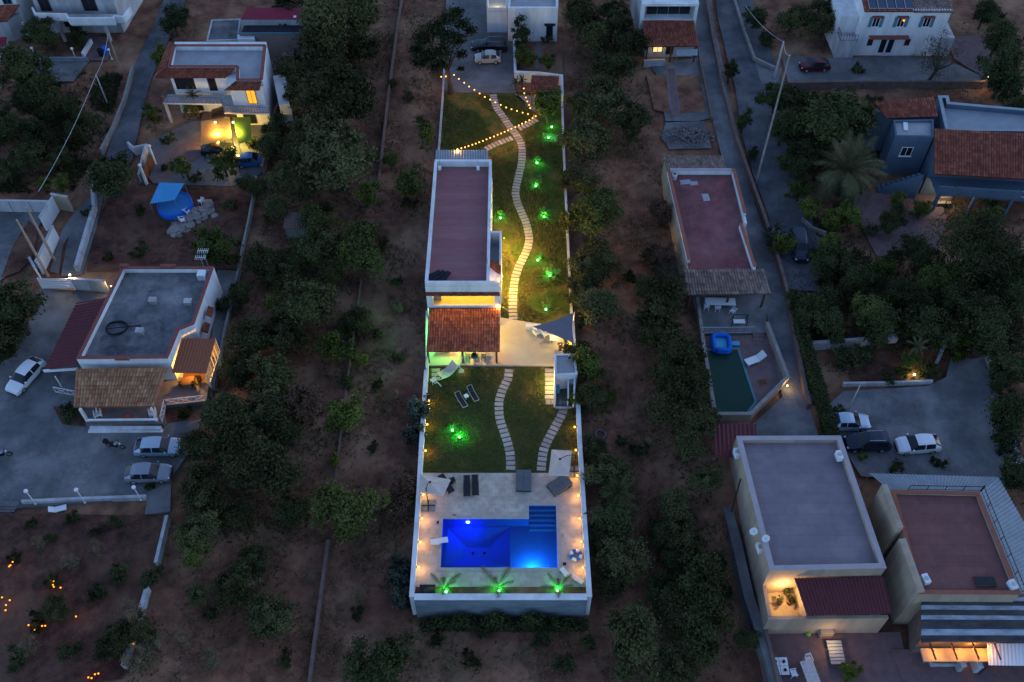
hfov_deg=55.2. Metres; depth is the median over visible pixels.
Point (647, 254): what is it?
shrub
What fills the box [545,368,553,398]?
stepping path
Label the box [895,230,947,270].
dark tree
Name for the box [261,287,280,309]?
citrus tree
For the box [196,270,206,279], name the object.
roof tank
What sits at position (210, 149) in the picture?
parked car
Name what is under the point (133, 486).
globe lamp post
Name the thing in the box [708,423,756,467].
maroon carport
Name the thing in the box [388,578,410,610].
glossy shrub
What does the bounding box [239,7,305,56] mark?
red flat house
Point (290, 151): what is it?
olive tree
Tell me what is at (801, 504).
mauve flat house
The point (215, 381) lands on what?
garden wall
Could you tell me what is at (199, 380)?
veranda plant
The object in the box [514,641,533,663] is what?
dry shrub
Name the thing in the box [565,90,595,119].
olive tree
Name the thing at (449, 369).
hammock
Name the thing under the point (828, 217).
citrus tree
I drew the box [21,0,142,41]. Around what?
balcony house
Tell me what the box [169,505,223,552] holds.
olive tree
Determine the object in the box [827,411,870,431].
parked car
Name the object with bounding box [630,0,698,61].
loggia house
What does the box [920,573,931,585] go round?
roof unit
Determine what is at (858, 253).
garden weeds
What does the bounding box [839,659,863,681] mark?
citrus tree
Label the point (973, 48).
brown ramp
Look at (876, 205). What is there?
garden court
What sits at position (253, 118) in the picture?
door
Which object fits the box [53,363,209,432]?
tiled veranda
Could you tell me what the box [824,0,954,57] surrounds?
solar house
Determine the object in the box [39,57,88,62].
garden wall
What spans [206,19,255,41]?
flat store
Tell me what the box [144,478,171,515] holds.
yard path
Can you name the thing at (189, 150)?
courtyard tiles
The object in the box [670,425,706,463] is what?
olive tree
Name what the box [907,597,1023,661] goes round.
pergola
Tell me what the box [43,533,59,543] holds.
shrub
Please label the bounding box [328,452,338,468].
shrub
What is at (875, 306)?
leafy tree
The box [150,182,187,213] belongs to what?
blue canopy
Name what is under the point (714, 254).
maroon terrace house
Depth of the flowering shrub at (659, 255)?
106.61 m
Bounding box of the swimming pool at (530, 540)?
[437,502,561,570]
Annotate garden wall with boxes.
[21,494,147,503]
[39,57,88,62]
[74,181,97,271]
[81,39,92,56]
[99,66,134,154]
[121,586,150,668]
[127,141,148,182]
[154,515,170,566]
[212,268,239,390]
[237,176,257,270]
[261,48,295,174]
[307,540,330,681]
[329,279,361,521]
[377,0,402,184]
[698,57,712,122]
[705,0,811,408]
[733,0,775,69]
[787,80,984,89]
[801,217,826,235]
[812,334,898,349]
[842,379,932,386]
[935,344,944,362]
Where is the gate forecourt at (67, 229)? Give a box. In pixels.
[50,205,85,272]
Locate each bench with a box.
[526,324,540,329]
[826,640,845,663]
[936,197,951,205]
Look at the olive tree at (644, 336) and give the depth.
99.44 m
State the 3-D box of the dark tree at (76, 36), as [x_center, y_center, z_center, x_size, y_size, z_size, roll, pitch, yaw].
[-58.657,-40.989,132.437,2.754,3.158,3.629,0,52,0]
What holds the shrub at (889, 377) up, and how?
on the soil bed at (889, 360)
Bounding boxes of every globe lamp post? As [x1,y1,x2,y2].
[23,489,36,504]
[74,488,85,503]
[131,485,142,500]
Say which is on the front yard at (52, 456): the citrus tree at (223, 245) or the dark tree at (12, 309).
the dark tree at (12, 309)
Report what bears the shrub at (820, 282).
on the ground at (236, 664)
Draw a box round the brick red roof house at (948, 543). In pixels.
[867,484,1020,623]
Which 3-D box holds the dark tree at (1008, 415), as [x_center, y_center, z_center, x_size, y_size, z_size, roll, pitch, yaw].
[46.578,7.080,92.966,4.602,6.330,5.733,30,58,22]
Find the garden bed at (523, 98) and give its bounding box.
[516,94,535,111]
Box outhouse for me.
[554,354,577,388]
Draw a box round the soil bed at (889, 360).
[847,350,908,380]
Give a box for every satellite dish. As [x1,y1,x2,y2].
[749,528,757,534]
[762,535,769,541]
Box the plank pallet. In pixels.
[203,199,214,211]
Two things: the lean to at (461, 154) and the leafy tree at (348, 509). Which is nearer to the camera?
the leafy tree at (348, 509)
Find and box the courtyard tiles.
[157,111,217,177]
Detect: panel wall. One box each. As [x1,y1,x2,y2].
[0,199,47,211]
[28,256,41,278]
[34,225,58,273]
[38,196,59,230]
[50,193,74,211]
[70,277,108,292]
[643,59,664,67]
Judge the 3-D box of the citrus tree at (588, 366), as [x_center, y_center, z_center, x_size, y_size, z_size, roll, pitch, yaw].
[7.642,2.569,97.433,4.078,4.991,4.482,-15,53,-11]
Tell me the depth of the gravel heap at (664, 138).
121.64 m
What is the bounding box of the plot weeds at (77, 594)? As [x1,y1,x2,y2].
[2,514,158,681]
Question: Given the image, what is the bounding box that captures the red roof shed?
[0,37,8,60]
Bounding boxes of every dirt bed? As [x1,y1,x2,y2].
[647,75,670,112]
[676,75,704,112]
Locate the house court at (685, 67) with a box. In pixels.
[651,58,709,120]
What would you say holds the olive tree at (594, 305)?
on the ground at (236, 664)
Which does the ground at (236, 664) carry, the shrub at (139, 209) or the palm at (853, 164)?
the palm at (853, 164)
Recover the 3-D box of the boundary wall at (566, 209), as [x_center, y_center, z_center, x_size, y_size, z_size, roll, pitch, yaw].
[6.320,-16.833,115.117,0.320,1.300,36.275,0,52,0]
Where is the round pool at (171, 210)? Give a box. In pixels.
[157,191,193,220]
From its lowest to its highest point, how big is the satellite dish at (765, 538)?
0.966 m
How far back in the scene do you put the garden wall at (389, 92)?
126.22 m
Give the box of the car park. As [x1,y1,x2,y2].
[824,358,1023,484]
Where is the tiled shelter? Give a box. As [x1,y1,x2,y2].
[529,75,558,105]
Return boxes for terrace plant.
[776,595,783,604]
[783,587,792,594]
[786,594,795,604]
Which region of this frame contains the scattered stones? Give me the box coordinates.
[152,6,740,681]
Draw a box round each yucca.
[511,76,518,90]
[518,74,525,88]
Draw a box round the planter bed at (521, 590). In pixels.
[415,587,585,592]
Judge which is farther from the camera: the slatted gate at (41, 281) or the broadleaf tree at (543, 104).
the broadleaf tree at (543, 104)
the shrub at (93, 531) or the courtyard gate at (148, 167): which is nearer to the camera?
the shrub at (93, 531)
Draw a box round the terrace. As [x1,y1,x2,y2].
[692,280,767,335]
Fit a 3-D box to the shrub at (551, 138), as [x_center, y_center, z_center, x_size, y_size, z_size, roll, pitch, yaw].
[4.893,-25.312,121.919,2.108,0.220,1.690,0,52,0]
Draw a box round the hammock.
[433,357,463,386]
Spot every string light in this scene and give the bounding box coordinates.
[441,74,529,113]
[456,115,535,149]
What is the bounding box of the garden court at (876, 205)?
[853,191,946,256]
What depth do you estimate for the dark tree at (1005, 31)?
128.36 m
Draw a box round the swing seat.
[730,314,747,326]
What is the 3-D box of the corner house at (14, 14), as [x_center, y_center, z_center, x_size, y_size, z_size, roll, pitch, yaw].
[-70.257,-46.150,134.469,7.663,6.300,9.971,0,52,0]
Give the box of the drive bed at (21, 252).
[1,220,37,277]
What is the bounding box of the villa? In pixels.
[425,159,501,313]
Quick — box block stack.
[282,52,291,58]
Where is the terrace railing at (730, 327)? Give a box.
[701,326,754,333]
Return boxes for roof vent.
[135,327,144,334]
[147,297,157,304]
[183,298,192,305]
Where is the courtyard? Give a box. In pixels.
[145,119,267,185]
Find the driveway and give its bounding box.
[444,0,515,92]
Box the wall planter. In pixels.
[929,662,956,666]
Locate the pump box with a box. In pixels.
[419,584,434,592]
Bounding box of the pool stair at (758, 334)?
[752,333,764,336]
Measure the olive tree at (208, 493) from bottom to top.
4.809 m
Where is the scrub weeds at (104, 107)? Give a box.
[0,69,123,193]
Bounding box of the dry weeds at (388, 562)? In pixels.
[132,0,743,681]
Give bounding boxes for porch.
[426,308,499,362]
[755,577,891,633]
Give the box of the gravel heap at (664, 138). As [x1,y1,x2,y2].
[661,125,714,146]
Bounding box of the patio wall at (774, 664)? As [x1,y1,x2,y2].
[764,629,780,681]
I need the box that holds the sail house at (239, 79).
[154,41,292,124]
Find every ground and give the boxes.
[0,0,1023,681]
[36,60,88,80]
[663,121,711,148]
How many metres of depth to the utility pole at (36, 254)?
104.64 m
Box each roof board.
[680,179,690,184]
[690,181,697,185]
[702,194,709,200]
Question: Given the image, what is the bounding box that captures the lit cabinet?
[818,629,833,637]
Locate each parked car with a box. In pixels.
[5,356,46,395]
[123,461,172,483]
[133,435,181,457]
[200,140,235,157]
[235,151,266,168]
[471,37,507,52]
[474,49,500,64]
[789,227,810,262]
[799,57,830,72]
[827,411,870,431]
[843,430,891,452]
[894,433,941,455]
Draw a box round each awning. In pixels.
[200,117,235,158]
[211,107,234,128]
[232,117,254,151]
[675,49,697,66]
[979,643,1023,673]
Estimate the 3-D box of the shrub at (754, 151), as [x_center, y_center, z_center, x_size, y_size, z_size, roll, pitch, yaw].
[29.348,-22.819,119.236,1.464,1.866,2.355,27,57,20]
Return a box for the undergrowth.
[1,18,1023,681]
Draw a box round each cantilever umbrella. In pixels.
[419,474,450,511]
[548,450,578,477]
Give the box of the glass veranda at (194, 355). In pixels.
[172,338,222,389]
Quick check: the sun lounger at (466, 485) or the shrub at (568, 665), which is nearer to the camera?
the shrub at (568, 665)
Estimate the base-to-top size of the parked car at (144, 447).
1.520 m
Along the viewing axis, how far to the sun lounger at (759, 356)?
100.03 m
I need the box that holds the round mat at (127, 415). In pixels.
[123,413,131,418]
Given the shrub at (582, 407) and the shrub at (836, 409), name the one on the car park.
the shrub at (836, 409)
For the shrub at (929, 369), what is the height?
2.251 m
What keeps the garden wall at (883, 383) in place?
on the ground at (236, 664)
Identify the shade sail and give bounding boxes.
[503,307,574,345]
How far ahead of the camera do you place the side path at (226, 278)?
104.04 m
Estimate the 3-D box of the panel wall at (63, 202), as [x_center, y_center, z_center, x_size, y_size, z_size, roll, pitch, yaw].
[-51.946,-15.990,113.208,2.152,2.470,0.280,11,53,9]
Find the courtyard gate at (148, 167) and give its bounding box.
[143,154,154,179]
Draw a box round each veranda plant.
[191,380,197,388]
[195,374,202,383]
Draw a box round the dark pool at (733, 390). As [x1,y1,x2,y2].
[707,347,756,411]
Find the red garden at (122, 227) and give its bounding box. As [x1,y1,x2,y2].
[86,185,251,270]
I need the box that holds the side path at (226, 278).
[204,270,241,395]
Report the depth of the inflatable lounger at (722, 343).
101.22 m
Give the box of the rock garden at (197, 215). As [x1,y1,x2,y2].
[167,201,218,237]
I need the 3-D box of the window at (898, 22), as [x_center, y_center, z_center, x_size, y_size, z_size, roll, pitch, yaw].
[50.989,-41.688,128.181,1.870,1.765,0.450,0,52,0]
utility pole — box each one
[16,219,49,276]
[25,206,55,261]
[95,74,107,102]
[107,34,122,72]
[755,55,789,184]
[773,41,783,77]
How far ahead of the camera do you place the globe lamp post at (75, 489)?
88.86 m
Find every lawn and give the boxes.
[423,367,577,472]
[440,93,569,323]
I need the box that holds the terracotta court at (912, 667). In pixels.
[891,649,1023,681]
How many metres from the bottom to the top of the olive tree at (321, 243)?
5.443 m
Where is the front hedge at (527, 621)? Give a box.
[417,609,589,632]
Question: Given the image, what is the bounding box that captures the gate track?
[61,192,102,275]
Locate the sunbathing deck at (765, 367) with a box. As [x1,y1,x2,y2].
[699,334,779,408]
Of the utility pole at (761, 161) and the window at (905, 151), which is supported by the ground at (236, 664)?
the utility pole at (761, 161)
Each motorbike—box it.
[0,448,12,455]
[102,438,124,448]
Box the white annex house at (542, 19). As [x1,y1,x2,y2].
[487,0,557,40]
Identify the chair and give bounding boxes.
[197,197,204,204]
[471,352,476,358]
[714,305,720,311]
[789,668,798,678]
[803,653,813,660]
[955,662,966,671]
[970,662,983,672]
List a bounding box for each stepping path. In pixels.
[431,368,439,380]
[484,136,513,149]
[490,94,532,319]
[494,369,514,469]
[517,118,537,129]
[537,401,567,470]
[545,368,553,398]
[546,399,561,404]
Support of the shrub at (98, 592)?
on the lantern garden at (24, 580)
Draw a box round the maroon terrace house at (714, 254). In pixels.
[661,155,770,309]
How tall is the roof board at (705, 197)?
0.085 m
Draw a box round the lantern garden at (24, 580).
[0,513,163,681]
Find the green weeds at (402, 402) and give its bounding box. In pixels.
[122,0,745,681]
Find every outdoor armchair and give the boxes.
[92,407,101,417]
[148,407,156,416]
[532,327,541,336]
[541,331,549,337]
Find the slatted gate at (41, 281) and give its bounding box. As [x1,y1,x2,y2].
[37,278,75,288]
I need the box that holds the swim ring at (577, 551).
[569,549,582,560]
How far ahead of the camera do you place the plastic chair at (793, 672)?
82.42 m
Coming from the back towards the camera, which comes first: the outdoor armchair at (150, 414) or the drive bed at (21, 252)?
the drive bed at (21, 252)
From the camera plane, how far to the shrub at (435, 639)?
84.66 m
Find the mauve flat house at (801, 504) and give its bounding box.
[729,435,886,598]
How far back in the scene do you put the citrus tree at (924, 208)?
111.73 m
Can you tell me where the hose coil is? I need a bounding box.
[106,320,140,334]
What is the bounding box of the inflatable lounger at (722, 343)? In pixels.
[710,332,739,353]
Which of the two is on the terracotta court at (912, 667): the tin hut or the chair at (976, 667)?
the chair at (976, 667)
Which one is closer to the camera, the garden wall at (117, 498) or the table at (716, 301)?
the garden wall at (117, 498)
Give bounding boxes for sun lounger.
[48,504,65,512]
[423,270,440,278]
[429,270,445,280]
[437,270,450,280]
[437,473,454,493]
[454,391,467,407]
[463,475,469,495]
[466,384,478,401]
[471,474,478,495]
[559,567,568,576]
[571,572,583,584]
[744,350,766,366]
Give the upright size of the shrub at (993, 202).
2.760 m
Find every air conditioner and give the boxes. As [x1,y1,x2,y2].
[732,447,739,458]
[755,542,761,553]
[834,450,843,461]
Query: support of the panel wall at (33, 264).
on the ground at (236, 664)
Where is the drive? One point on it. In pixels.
(10, 231)
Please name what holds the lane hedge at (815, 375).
on the side lane at (777, 317)
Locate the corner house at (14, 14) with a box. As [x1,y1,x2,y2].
[0,0,36,41]
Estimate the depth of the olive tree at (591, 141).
115.89 m
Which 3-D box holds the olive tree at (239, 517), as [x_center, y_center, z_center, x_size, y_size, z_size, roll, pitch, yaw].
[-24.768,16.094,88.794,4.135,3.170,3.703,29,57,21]
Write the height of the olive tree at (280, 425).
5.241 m
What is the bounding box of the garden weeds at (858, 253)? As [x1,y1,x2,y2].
[789,89,1023,355]
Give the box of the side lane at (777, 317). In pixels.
[695,0,813,399]
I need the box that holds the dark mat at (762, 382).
[757,378,768,385]
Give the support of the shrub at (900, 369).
on the soil bed at (889, 360)
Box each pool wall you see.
[696,296,716,411]
[717,321,789,420]
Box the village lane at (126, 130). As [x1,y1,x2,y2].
[106,0,184,165]
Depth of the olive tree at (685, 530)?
87.81 m
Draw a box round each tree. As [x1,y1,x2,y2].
[0,40,55,85]
[0,102,37,147]
[0,156,21,184]
[0,272,48,350]
[0,318,27,364]
[4,140,46,174]
[11,116,53,155]
[15,70,59,110]
[20,15,59,50]
[35,176,51,192]
[37,591,73,621]
[40,92,82,122]
[43,144,70,171]
[51,172,69,191]
[59,120,87,150]
[67,25,88,47]
[72,108,104,133]
[82,148,137,199]
[88,618,132,663]
[123,610,159,646]
[139,101,162,123]
[149,42,164,65]
[157,0,191,36]
[167,154,193,178]
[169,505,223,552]
[171,460,231,515]
[174,427,211,463]
[179,538,214,568]
[182,105,199,114]
[183,580,208,610]
[186,222,224,264]
[194,389,250,433]
[195,432,237,469]
[204,145,240,181]
[204,223,243,264]
[205,557,258,613]
[210,408,284,459]
[216,349,254,389]
[216,498,257,535]
[217,448,250,489]
[221,316,274,359]
[223,280,252,308]
[230,434,309,500]
[231,173,269,197]
[231,543,277,577]
[238,384,286,430]
[239,587,296,642]
[241,238,283,274]
[243,351,297,398]
[251,251,301,295]
[252,402,305,447]
[254,129,282,165]
[254,391,291,423]
[259,110,291,138]
[260,192,291,223]
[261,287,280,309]
[263,159,297,190]
[263,309,311,350]
[265,275,342,333]
[268,489,311,535]
[270,0,306,25]
[274,52,311,81]
[274,242,310,272]
[278,130,323,166]
[280,167,323,202]
[281,68,321,114]
[287,92,352,137]
[288,15,349,71]
[288,221,344,271]
[291,111,380,191]
[295,0,356,40]
[296,200,342,235]
[297,62,378,137]
[305,48,352,80]
[305,477,394,547]
[313,329,356,365]
[317,255,344,287]
[323,388,367,434]
[330,215,387,277]
[331,300,373,336]
[341,0,385,42]
[341,29,384,70]
[341,626,421,681]
[347,350,369,366]
[353,179,382,206]
[379,151,400,168]
[394,167,429,197]
[403,3,478,94]
[414,121,434,146]
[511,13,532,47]
[513,43,533,65]
[522,52,537,66]
[533,85,562,124]
[538,53,556,69]
[553,111,616,163]
[556,203,584,233]
[557,165,601,193]
[560,0,598,39]
[561,338,591,353]
[562,175,631,237]
[562,276,593,306]
[563,242,606,276]
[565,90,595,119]
[565,260,609,291]
[566,344,607,380]
[566,388,582,404]
[574,71,630,122]
[574,286,622,325]
[575,379,612,414]
[576,18,610,62]
[580,236,624,275]
[581,450,644,498]
[581,517,615,556]
[582,432,609,462]
[583,495,642,547]
[586,50,637,81]
[590,533,655,591]
[591,565,627,601]
[593,0,633,31]
[604,598,661,681]
[605,17,652,58]
[608,97,659,141]
[630,272,687,334]
[633,272,661,298]
[635,312,677,350]
[643,390,680,426]
[644,570,687,620]
[646,318,708,373]
[646,355,679,384]
[647,516,680,550]
[652,362,714,408]
[652,396,723,437]
[652,591,689,642]
[653,256,693,288]
[654,643,703,681]
[655,509,707,552]
[656,547,693,581]
[657,482,698,523]
[667,539,732,614]
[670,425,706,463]
[673,597,739,670]
[684,363,713,396]
[685,461,724,492]
[688,398,721,422]
[706,580,732,616]
[722,58,740,83]
[730,626,765,649]
[736,105,753,132]
[741,5,771,28]
[751,81,810,115]
[757,30,776,46]
[766,107,806,145]
[767,229,799,256]
[771,2,814,31]
[774,151,811,179]
[776,91,822,118]
[781,288,831,329]
[782,127,833,176]
[783,176,815,201]
[793,83,880,155]
[796,196,822,219]
[803,0,835,38]
[808,236,854,281]
[808,280,843,313]
[813,302,847,345]
[817,207,843,229]
[817,232,841,253]
[831,198,864,228]
[838,261,881,296]
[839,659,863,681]
[845,287,897,316]
[849,291,891,328]
[851,303,905,349]
[869,255,899,279]
[878,200,909,233]
[890,189,907,204]
[893,318,918,337]
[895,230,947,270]
[899,350,922,369]
[902,301,961,355]
[907,198,932,219]
[908,255,965,297]
[910,26,966,83]
[916,184,1023,290]
[928,276,970,315]
[950,320,978,348]
[954,283,1004,321]
[954,304,1018,361]
[971,254,1020,294]
[972,0,1007,29]
[974,37,1023,103]
[975,204,1004,227]
[981,17,1023,56]
[981,387,1023,449]
[983,277,1023,318]
[984,338,1023,386]
[986,369,1019,394]
[998,449,1023,491]
[1001,95,1023,107]
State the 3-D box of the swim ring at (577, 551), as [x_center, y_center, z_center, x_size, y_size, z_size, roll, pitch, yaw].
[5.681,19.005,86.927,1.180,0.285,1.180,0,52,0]
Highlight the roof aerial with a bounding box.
[197,248,207,264]
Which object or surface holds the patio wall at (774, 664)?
on the ground at (236, 664)
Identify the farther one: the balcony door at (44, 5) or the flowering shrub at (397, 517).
the balcony door at (44, 5)
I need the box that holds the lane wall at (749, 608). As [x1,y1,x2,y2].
[723,506,781,681]
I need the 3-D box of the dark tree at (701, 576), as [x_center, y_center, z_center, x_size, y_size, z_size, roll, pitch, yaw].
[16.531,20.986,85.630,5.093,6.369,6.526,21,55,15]
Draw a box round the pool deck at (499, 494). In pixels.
[416,473,585,586]
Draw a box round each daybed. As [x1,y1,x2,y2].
[516,469,530,491]
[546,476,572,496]
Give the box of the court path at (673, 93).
[668,68,679,115]
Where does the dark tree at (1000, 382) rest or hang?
on the ground at (236, 664)
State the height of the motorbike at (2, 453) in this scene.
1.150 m
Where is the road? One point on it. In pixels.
(772, 184)
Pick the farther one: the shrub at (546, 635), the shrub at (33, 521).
the shrub at (33, 521)
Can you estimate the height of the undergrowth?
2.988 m
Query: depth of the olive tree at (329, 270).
104.69 m
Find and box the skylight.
[973,576,996,586]
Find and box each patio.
[427,307,567,366]
[760,632,903,681]
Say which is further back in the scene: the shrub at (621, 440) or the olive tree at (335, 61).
the olive tree at (335, 61)
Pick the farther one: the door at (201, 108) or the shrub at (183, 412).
the door at (201, 108)
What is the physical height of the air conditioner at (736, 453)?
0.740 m
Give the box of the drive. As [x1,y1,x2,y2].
[0,211,40,279]
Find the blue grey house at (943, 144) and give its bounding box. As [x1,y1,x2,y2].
[863,95,1023,215]
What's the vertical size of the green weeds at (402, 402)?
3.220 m
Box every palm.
[184,86,200,117]
[424,573,461,593]
[476,566,513,597]
[539,572,573,597]
[600,475,634,505]
[813,128,888,206]
[905,336,929,355]
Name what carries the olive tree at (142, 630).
on the ground at (236, 664)
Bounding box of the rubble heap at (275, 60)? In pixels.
[271,57,280,71]
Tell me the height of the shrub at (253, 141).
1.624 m
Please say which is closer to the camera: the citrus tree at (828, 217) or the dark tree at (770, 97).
the citrus tree at (828, 217)
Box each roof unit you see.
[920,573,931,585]
[1006,579,1018,589]
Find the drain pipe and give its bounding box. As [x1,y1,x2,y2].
[731,478,741,511]
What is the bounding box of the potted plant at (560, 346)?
[557,342,563,350]
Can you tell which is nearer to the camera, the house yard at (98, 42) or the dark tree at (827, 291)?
the dark tree at (827, 291)
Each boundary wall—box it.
[409,369,428,614]
[414,593,586,617]
[426,311,428,373]
[438,26,446,149]
[513,38,515,76]
[515,71,563,100]
[561,102,572,313]
[572,313,575,345]
[576,403,591,614]
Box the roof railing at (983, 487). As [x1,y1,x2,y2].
[908,485,1023,592]
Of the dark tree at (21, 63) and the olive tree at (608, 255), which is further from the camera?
the dark tree at (21, 63)
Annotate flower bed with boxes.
[53,406,86,426]
[166,405,202,422]
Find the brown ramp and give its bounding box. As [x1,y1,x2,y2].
[951,35,993,75]
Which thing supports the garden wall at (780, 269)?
on the ground at (236, 664)
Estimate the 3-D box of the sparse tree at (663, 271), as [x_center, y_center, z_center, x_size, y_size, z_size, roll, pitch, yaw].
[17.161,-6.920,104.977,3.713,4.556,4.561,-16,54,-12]
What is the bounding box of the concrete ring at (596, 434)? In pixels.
[594,429,605,438]
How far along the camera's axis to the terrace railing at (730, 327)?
101.78 m
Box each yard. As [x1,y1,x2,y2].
[0,289,204,508]
[81,35,113,59]
[755,398,818,435]
[782,56,981,80]
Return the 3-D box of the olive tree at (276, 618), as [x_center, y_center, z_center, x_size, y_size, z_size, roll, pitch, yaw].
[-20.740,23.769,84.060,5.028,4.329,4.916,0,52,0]
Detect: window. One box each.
[2,0,12,3]
[646,6,690,13]
[652,47,662,51]
[866,39,872,45]
[867,16,884,27]
[892,16,909,27]
[898,147,913,156]
[903,39,910,45]
[918,16,935,27]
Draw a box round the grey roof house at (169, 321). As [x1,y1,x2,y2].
[76,263,222,379]
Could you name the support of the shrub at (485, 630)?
on the ground at (236, 664)
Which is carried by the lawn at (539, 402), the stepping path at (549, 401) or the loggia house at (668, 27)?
the stepping path at (549, 401)
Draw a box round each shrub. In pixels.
[5,639,26,674]
[6,547,22,564]
[12,631,41,657]
[23,516,37,530]
[27,606,44,633]
[30,536,46,552]
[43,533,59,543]
[43,569,59,588]
[53,638,82,660]
[58,401,79,425]
[59,552,81,574]
[62,508,81,524]
[80,205,97,216]
[86,580,109,602]
[87,540,106,560]
[89,526,101,536]
[102,248,114,261]
[106,514,125,527]
[108,562,131,584]
[114,596,146,624]
[119,640,156,675]
[127,238,150,258]
[133,204,144,215]
[135,630,165,654]
[138,563,165,589]
[144,482,155,490]
[159,129,176,144]
[161,163,168,170]
[168,626,189,650]
[176,405,192,419]
[186,170,203,181]
[198,645,220,672]
[202,603,216,620]
[215,296,231,313]
[221,199,237,209]
[235,574,265,603]
[245,135,257,149]
[255,544,272,564]
[261,213,276,221]
[277,647,292,672]
[280,381,330,426]
[298,568,314,584]
[318,201,332,215]
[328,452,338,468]
[339,375,353,389]
[349,604,364,622]
[350,541,365,558]
[350,586,368,605]
[366,439,377,455]
[368,327,382,338]
[371,377,383,390]
[376,236,388,248]
[377,497,409,524]
[379,468,416,514]
[386,78,399,87]
[386,389,398,402]
[386,558,410,589]
[388,553,410,574]
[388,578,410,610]
[389,276,403,287]
[390,298,405,312]
[391,353,403,361]
[398,196,418,208]
[399,422,427,444]
[402,88,414,101]
[404,393,433,422]
[414,115,429,126]
[429,630,447,646]
[435,651,460,678]
[460,647,482,673]
[475,622,492,639]
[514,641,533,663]
[531,626,552,646]
[534,174,542,185]
[539,207,548,215]
[540,34,554,42]
[542,298,551,308]
[543,133,559,141]
[543,264,560,279]
[551,652,575,673]
[567,443,583,452]
[573,404,585,414]
[577,312,591,329]
[579,634,597,650]
[587,384,605,403]
[601,367,617,386]
[605,387,617,402]
[615,435,629,447]
[622,269,635,283]
[628,441,652,456]
[631,400,647,417]
[638,250,653,260]
[644,241,676,272]
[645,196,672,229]
[748,146,758,161]
[761,221,786,247]
[793,320,811,335]
[805,247,818,257]
[814,270,838,286]
[830,345,850,368]
[831,255,853,284]
[832,284,852,310]
[833,403,847,412]
[848,342,874,370]
[850,61,865,73]
[858,449,868,460]
[859,224,879,236]
[881,366,896,386]
[883,246,906,266]
[889,458,905,473]
[894,366,911,379]
[917,357,938,379]
[929,456,949,470]
[951,347,966,362]
[981,197,1001,209]
[991,430,1023,456]
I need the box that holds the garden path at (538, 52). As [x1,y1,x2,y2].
[535,41,540,67]
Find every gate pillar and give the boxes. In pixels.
[137,163,147,184]
[147,144,156,164]
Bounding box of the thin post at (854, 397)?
[848,384,860,408]
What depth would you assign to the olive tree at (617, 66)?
125.67 m
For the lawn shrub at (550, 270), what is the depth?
106.70 m
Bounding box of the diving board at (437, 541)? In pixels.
[430,537,447,544]
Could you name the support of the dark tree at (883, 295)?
on the ground at (236, 664)
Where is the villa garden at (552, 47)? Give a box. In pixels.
[516,0,562,92]
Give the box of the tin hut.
[283,212,308,237]
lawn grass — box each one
[440,94,559,155]
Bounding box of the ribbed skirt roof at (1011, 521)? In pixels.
[861,473,1023,593]
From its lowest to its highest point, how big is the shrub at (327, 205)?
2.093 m
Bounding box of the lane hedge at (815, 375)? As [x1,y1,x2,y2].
[789,288,840,435]
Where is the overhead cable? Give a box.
[38,36,107,191]
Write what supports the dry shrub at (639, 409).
on the ground at (236, 664)
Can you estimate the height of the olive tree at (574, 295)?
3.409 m
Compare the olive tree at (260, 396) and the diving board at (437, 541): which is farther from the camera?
the olive tree at (260, 396)
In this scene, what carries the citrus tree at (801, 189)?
on the ground at (236, 664)
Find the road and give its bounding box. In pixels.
[716,0,822,290]
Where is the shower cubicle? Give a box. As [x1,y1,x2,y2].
[554,376,574,408]
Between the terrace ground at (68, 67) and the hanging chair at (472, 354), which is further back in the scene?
the terrace ground at (68, 67)
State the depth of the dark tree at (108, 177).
111.67 m
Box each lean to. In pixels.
[43,298,104,386]
[435,150,487,158]
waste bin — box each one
[96,47,103,56]
[101,46,107,54]
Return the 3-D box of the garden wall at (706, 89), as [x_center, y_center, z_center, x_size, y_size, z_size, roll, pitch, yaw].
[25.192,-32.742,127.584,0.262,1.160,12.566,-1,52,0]
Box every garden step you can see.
[0,501,19,505]
[0,509,14,512]
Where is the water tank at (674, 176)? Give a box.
[672,173,676,179]
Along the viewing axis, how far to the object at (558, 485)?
90.97 m
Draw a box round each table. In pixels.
[180,376,194,387]
[549,334,557,342]
[704,297,735,308]
[775,657,789,675]
[800,659,820,681]
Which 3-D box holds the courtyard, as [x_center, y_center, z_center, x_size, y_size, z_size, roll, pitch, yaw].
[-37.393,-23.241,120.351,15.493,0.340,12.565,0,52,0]
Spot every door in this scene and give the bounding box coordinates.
[37,0,52,10]
[81,0,98,10]
[197,105,204,110]
[206,78,217,90]
[243,114,257,123]
[245,91,257,103]
[544,23,554,38]
[665,47,673,53]
[877,40,887,52]
[884,40,894,52]

